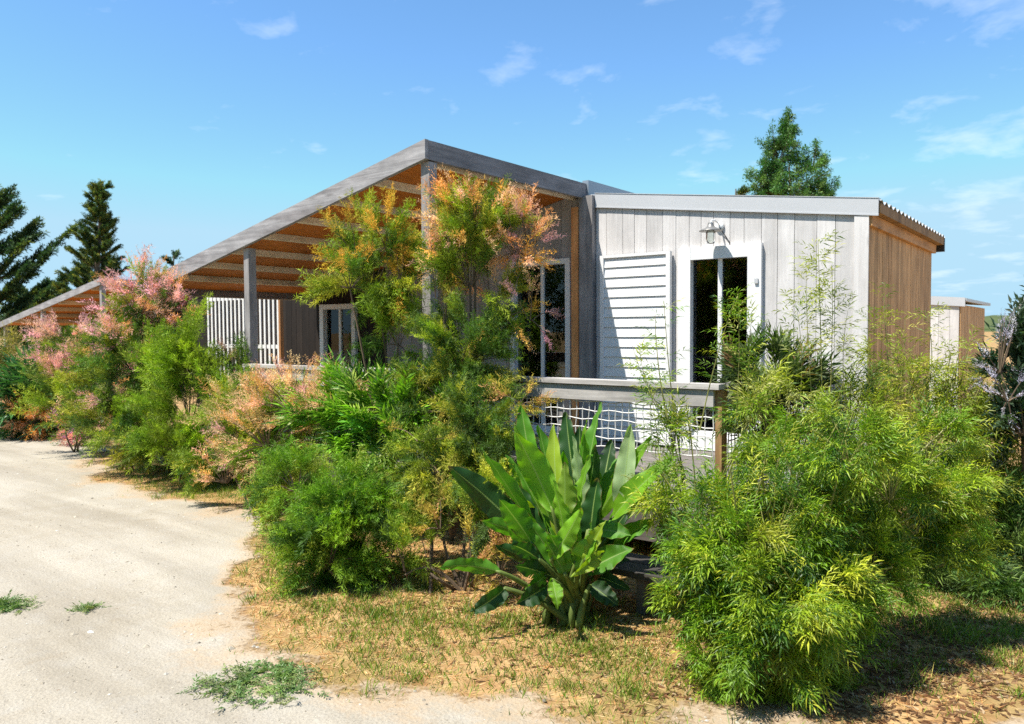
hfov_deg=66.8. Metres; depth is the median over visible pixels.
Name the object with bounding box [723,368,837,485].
deck railing
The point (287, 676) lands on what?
weed patch
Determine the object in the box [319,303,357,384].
glazed door
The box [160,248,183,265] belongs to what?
cypress
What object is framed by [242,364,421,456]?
deck railing
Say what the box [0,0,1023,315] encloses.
sky
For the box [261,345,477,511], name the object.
leafy perennial
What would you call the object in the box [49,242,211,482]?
tamarisk
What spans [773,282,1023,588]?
bamboo
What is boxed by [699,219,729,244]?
wall lamp
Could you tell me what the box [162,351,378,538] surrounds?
tamarisk
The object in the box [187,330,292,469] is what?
shrub
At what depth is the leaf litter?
3.69 m
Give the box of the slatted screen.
[207,297,283,397]
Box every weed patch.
[0,589,45,615]
[65,600,109,613]
[176,654,329,710]
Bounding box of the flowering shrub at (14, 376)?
[0,340,77,440]
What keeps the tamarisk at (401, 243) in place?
on the ground at (272, 626)
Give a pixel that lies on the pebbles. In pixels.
(214, 639)
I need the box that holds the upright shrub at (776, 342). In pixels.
[709,318,858,539]
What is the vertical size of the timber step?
0.270 m
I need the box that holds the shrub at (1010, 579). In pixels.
[881,458,1023,612]
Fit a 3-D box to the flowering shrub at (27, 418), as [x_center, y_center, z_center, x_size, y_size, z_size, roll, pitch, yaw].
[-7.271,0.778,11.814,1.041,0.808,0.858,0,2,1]
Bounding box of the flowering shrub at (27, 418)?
[0,389,62,440]
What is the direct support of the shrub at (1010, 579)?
on the ground at (272, 626)
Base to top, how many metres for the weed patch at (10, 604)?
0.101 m
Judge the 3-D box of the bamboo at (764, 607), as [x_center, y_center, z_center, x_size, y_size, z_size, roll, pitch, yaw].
[1.550,0.557,3.633,1.987,1.799,1.308,0,2,-3]
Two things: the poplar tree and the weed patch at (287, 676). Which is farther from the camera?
the poplar tree
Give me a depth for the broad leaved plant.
4.21 m
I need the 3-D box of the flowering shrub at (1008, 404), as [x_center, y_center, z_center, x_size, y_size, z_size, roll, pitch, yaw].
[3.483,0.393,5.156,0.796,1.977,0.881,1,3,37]
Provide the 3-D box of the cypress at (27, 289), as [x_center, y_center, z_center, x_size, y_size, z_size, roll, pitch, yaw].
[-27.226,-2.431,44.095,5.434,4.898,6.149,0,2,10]
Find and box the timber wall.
[195,297,316,410]
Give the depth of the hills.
450.19 m
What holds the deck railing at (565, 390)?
on the cabin at (619, 271)
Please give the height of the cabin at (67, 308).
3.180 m
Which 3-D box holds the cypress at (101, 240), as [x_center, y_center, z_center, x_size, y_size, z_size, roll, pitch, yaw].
[-19.501,-4.103,35.828,3.486,8.844,3.567,-1,2,-22]
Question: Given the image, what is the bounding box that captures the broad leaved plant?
[440,402,671,628]
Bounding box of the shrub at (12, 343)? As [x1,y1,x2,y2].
[0,322,34,408]
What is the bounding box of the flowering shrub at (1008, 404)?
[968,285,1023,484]
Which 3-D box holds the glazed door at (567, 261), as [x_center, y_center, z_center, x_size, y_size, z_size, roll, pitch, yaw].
[0.348,-0.168,9.141,0.864,2.050,0.102,1,3,37]
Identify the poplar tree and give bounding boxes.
[742,105,841,196]
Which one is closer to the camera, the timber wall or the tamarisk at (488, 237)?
the tamarisk at (488, 237)
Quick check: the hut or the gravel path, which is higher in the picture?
the hut
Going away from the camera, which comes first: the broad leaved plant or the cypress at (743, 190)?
the broad leaved plant
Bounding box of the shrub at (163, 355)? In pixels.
[114,292,252,489]
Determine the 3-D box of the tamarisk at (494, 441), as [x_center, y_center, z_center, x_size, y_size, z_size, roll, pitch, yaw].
[-0.356,0.705,5.117,1.348,1.413,1.361,0,2,15]
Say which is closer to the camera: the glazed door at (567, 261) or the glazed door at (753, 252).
the glazed door at (753, 252)
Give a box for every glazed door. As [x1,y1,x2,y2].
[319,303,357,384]
[509,258,571,435]
[677,242,762,454]
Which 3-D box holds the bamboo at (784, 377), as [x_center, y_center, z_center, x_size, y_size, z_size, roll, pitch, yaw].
[1.706,0.294,4.789,0.836,2.222,1.036,1,3,37]
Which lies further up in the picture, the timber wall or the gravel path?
the timber wall
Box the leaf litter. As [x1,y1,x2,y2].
[43,526,1023,723]
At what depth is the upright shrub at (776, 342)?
5.28 m
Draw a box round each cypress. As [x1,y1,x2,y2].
[0,184,93,335]
[0,276,66,351]
[49,179,129,335]
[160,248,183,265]
[735,184,750,194]
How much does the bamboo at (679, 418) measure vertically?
1.872 m
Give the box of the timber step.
[605,553,681,615]
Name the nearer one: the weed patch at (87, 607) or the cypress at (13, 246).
the weed patch at (87, 607)
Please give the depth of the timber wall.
13.87 m
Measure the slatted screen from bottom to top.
2.240 m
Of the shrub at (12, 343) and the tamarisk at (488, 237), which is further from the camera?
the shrub at (12, 343)
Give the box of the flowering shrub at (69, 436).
[47,405,101,446]
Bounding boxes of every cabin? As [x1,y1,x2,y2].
[0,278,196,379]
[153,139,944,546]
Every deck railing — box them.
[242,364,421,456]
[432,375,726,501]
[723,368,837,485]
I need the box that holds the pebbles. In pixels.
[0,455,1004,723]
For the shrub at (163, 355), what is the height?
2.074 m
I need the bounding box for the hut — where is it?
[929,296,990,410]
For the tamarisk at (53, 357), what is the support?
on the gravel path
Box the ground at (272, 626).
[0,332,1023,723]
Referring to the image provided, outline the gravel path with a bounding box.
[0,432,1023,723]
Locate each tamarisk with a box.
[7,305,143,451]
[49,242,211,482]
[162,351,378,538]
[228,432,439,600]
[294,182,435,500]
[363,362,561,608]
[378,164,566,539]
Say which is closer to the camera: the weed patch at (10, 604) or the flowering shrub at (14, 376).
the weed patch at (10, 604)
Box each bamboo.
[617,285,790,608]
[622,292,1008,717]
[716,229,873,558]
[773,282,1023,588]
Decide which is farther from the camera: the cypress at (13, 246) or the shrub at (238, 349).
the cypress at (13, 246)
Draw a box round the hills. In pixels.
[0,315,1012,336]

